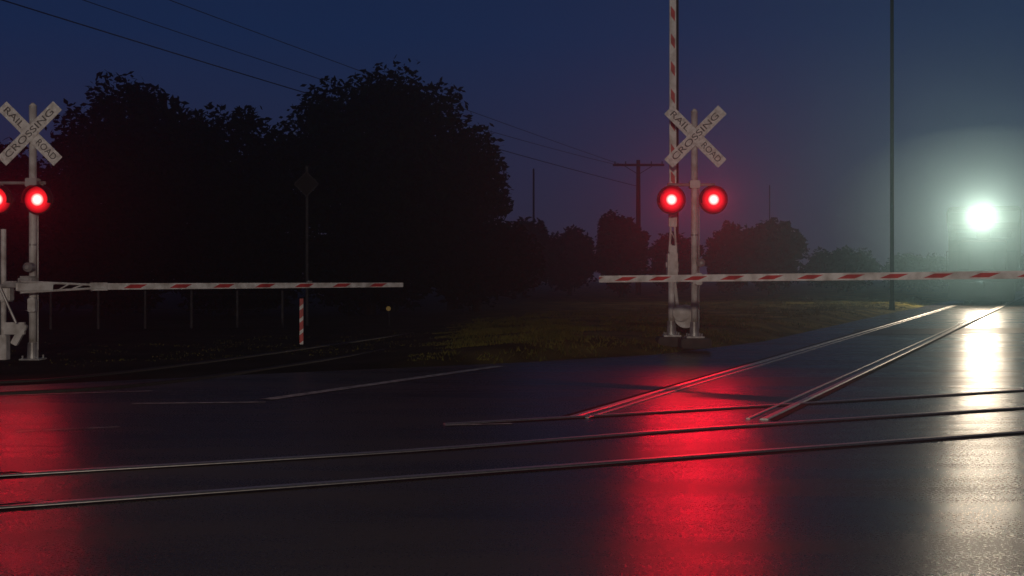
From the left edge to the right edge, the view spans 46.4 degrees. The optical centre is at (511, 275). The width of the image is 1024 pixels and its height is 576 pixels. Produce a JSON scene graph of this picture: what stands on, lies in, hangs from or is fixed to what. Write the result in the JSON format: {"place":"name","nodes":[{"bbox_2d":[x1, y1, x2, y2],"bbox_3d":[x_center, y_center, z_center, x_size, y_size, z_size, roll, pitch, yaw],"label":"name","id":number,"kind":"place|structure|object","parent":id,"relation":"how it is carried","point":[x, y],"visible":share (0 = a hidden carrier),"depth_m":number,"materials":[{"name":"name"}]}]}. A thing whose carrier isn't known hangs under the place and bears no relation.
{"place":"outdoors","nodes":[
{"label":"outdoors","id":0,"kind":"place"},
{"bbox_2d":[2,0,634,185],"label":"power line","id":1,"kind":"object","parent":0,"point":[232,70],"visible":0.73,"depth_m":34.96,"materials":[{"name":"black metal"}]},
{"bbox_2d":[0,281,1020,385],"bbox_3d":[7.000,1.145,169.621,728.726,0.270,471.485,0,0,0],"label":"ground","id":2,"kind":"structure","parent":0,"point":[71,331],"depth_m":25.96,"materials":[{"name":"green plant"}]},
{"bbox_2d":[0,239,27,306],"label":"dense bush","id":3,"kind":"object","parent":2,"relation":"on","point":[18,296],"visible":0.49,"depth_m":36.94,"materials":[{"name":"green plant"}]},
{"bbox_2d":[0,138,70,311],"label":"leafy tree","id":4,"kind":"object","parent":2,"relation":"on","point":[14,221],"visible":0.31,"depth_m":40.60,"materials":[{"name":"green plant"}]},
{"bbox_2d":[37,69,252,312],"bbox_3d":[-12.680,-2.804,41.215,7.418,8.520,7.309,0,0,-14],"label":"leafy tree","id":5,"kind":"object","parent":2,"relation":"on","point":[117,162],"visible":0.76,"depth_m":39.27,"materials":[{"name":"green plant"}]},
{"bbox_2d":[49,291,283,328],"bbox_3d":[-9.225,0.847,28.228,7.516,1.008,0.064,0,0,-10],"label":"fence","id":6,"kind":"object","parent":2,"relation":"on","point":[191,309],"visible":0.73,"depth_m":28.45,"materials":[{"name":"metal"}]},
{"bbox_2d":[0,101,402,359],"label":"crossing signal","id":7,"kind":"object","parent":2,"relation":"on","point":[37,198],"visible":0.99,"depth_m":17.75,"materials":[{"name":"metal"}]},
{"bbox_2d":[176,102,321,310],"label":"leafy tree","id":8,"kind":"object","parent":2,"relation":"on","point":[256,162],"visible":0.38,"depth_m":41.50,"materials":[{"name":"green plant"}]},
{"bbox_2d":[300,299,303,344],"bbox_3d":[-3.770,0.874,21.422,0.065,0.940,0.095,0,0,0],"label":"marker post","id":9,"kind":"object","parent":2,"relation":"on","point":[301,321],"visible":0.9,"depth_m":21.38,"materials":[{"name":"metal"}]},
{"bbox_2d":[294,166,318,325],"bbox_3d":[-5.150,-0.703,29.978,0.636,4.100,0.114,0,0,0],"label":"road sign","id":10,"kind":"object","parent":2,"relation":"on","point":[306,183],"visible":0.93,"depth_m":29.93,"materials":[{"name":"black metal"}]},
{"bbox_2d":[264,56,506,311],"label":"leafy tree","id":11,"kind":"object","parent":2,"relation":"on","point":[355,171],"visible":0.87,"depth_m":40.41,"materials":[{"name":"green plant"}]},
{"bbox_2d":[386,306,390,325],"bbox_3d":[-3.100,1.028,29.991,0.120,0.540,0.053,0,0,0],"label":"marker stake","id":12,"kind":"object","parent":2,"relation":"on","point":[388,308],"visible":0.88,"depth_m":29.96,"materials":[{"name":"metal"}]},
{"bbox_2d":[397,130,513,309],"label":"leafy tree","id":13,"kind":"object","parent":2,"relation":"on","point":[504,208],"visible":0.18,"depth_m":42.30,"materials":[{"name":"green plant"}]},
{"bbox_2d":[423,205,547,311],"bbox_3d":[-1.162,-0.481,39.977,4.776,3.754,3.077,0,0,0],"label":"dense bush","id":14,"kind":"object","parent":2,"relation":"on","point":[488,260],"visible":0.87,"depth_m":39.35,"materials":[{"name":"green plant"}]},
{"bbox_2d":[532,168,534,291],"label":"thin pole","id":15,"kind":"object","parent":2,"relation":"on","point":[533,289],"visible":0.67,"depth_m":84.94,"materials":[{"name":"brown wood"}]},
{"bbox_2d":[511,216,557,296],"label":"leafy tree","id":16,"kind":"object","parent":2,"relation":"on","point":[539,230],"visible":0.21,"depth_m":61.54,"materials":[{"name":"green plant"}]},
{"bbox_2d":[546,224,597,295],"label":"leafy tree","id":17,"kind":"object","parent":2,"relation":"on","point":[574,253],"visible":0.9,"depth_m":65.33,"materials":[{"name":"green plant"}]},
{"bbox_2d":[592,209,651,296],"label":"leafy tree","id":18,"kind":"object","parent":2,"relation":"on","point":[622,242],"visible":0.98,"depth_m":61.45,"materials":[{"name":"green plant"}]},
{"bbox_2d":[613,160,663,294],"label":"utility pole","id":19,"kind":"object","parent":2,"relation":"on","point":[638,221],"visible":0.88,"depth_m":69.88,"materials":[{"name":"brown wood"}]},
{"bbox_2d":[83,0,611,163],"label":"power line","id":20,"kind":"object","parent":19,"relation":"attached to","point":[290,69],"visible":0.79,"depth_m":38.53,"materials":[{"name":"black metal"}]},
{"bbox_2d":[170,0,618,163],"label":"power line","id":21,"kind":"object","parent":19,"relation":"attached to","point":[356,69],"visible":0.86,"depth_m":39.73,"materials":[{"name":"black metal"}]},
{"bbox_2d":[645,231,704,293],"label":"leafy tree","id":22,"kind":"object","parent":2,"relation":"on","point":[658,252],"visible":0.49,"depth_m":69.39,"materials":[{"name":"green plant"}]},
{"bbox_2d":[657,106,727,347],"bbox_3d":[3.004,-0.818,19.950,1.182,4.037,0.600,0,0,0],"label":"crossing signal","id":23,"kind":"object","parent":2,"relation":"on","point":[711,198],"visible":1,"depth_m":19.89,"materials":[{"name":"metal"}]},
{"bbox_2d":[701,220,751,294],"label":"leafy tree","id":24,"kind":"object","parent":2,"relation":"on","point":[721,253],"visible":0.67,"depth_m":67.52,"materials":[{"name":"green plant"}]},
{"bbox_2d":[769,185,769,220],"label":"thin pole","id":25,"kind":"object","parent":2,"relation":"on","point":[769,202],"visible":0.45,"depth_m":89.97,"materials":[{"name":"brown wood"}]},
{"bbox_2d":[734,217,809,295],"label":"leafy tree","id":26,"kind":"object","parent":2,"relation":"on","point":[776,248],"visible":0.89,"depth_m":65.37,"materials":[{"name":"green plant"}]},
{"bbox_2d":[802,245,884,292],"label":"leafy tree","id":27,"kind":"object","parent":2,"relation":"on","point":[844,260],"visible":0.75,"depth_m":79.33,"materials":[{"name":"green plant"}]},
{"bbox_2d":[889,0,894,309],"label":"thin pole","id":28,"kind":"object","parent":2,"relation":"on","point":[891,304],"visible":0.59,"depth_m":42.94,"materials":[{"name":"metal"}]},
{"bbox_2d":[876,252,948,291],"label":"leafy tree","id":29,"kind":"object","parent":2,"relation":"on","point":[913,263],"visible":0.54,"depth_m":84.03,"materials":[{"name":"green plant"}]},
{"bbox_2d":[1019,254,1023,292],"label":"leafy tree","id":30,"kind":"object","parent":2,"relation":"on","point":[1021,284],"visible":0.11,"depth_m":84.16,"materials":[{"name":"green plant"}]},
{"bbox_2d":[0,291,1023,575],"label":"road","id":31,"kind":"structure","parent":0,"point":[954,507],"depth_m":7.68,"materials":[{"name":"black asphalt"}]},
{"bbox_2d":[0,391,133,395],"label":"road marking","id":32,"kind":"object","parent":31,"relation":"on","point":[67,393],"visible":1,"depth_m":12.66,"materials":[{"name":"paint"}]},
{"bbox_2d":[16,426,119,431],"bbox_3d":[-3.608,1.245,9.722,0.794,0.001,0.035,0,0,-22],"label":"road marking","id":33,"kind":"object","parent":31,"relation":"on","point":[61,429],"visible":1,"depth_m":9.69,"materials":[{"name":"paint"}]},
{"bbox_2d":[132,401,265,403],"bbox_3d":[-3.074,1.245,11.738,1.283,0.001,0.090,0,0,-7],"label":"road marking","id":34,"kind":"object","parent":31,"relation":"on","point":[197,402],"visible":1,"depth_m":11.76,"materials":[{"name":"paint"}]},
{"bbox_2d":[0,332,413,394],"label":"railway track","id":35,"kind":"structure","parent":31,"relation":"on","point":[138,384],"depth_m":14.93,"materials":[{"name":"metal"}]},
{"bbox_2d":[263,366,502,399],"bbox_3d":[-1.325,1.244,14.278,0.160,0.001,5.040,0,0,27],"label":"road marking","id":36,"kind":"object","parent":31,"relation":"on","point":[326,390],"visible":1,"depth_m":13.82,"materials":[{"name":"paint"}]},
{"bbox_2d":[449,423,511,424],"bbox_3d":[-0.281,1.245,10.034,0.572,0.001,0.060,0,0,-11],"label":"road marking","id":37,"kind":"object","parent":31,"relation":"on","point":[480,424],"visible":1,"depth_m":10.01,"materials":[{"name":"paint"}]},
{"bbox_2d":[0,406,1023,510],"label":"railway track","id":38,"kind":"structure","parent":31,"relation":"on","point":[17,505],"depth_m":8.01,"materials":[{"name":"metal"}]},
{"bbox_2d":[443,389,1023,425],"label":"railway track","id":39,"kind":"structure","parent":31,"relation":"on","point":[715,408],"depth_m":11.15,"materials":[{"name":"metal"}]},
{"bbox_2d":[563,295,1023,419],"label":"railway track","id":40,"kind":"structure","parent":31,"relation":"on","point":[787,410],"depth_m":14.63,"materials":[{"name":"metal"}]},
{"bbox_2d":[945,206,1023,303],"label":"locomotive","id":41,"kind":"object","parent":40,"relation":"on","point":[985,238],"visible":0.91,"depth_m":51.37,"materials":[{"name":"paint"}]},
{"bbox_2d":[851,327,1023,334],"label":"concrete apron","id":42,"kind":"object","parent":31,"relation":"on","point":[890,331],"visible":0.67,"depth_m":26.84,"materials":[{"name":"grey concrete"}]},
{"bbox_2d":[0,0,1023,280],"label":"sky","id":43,"kind":"structure","parent":0,"point":[798,132],"depth_m":269.23,"materials":[{"name":"blue"}]},
{"bbox_2d":[655,0,690,346],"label":"crossing gate","id":44,"kind":"structure","parent":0,"point":[679,315],"depth_m":20.41,"materials":[{"name":"metal"}]},
{"bbox_2d":[599,271,1023,282],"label":"crossing gate","id":45,"kind":"structure","parent":0,"point":[849,276],"depth_m":15.19,"materials":[{"name":"metal"}]}
]}

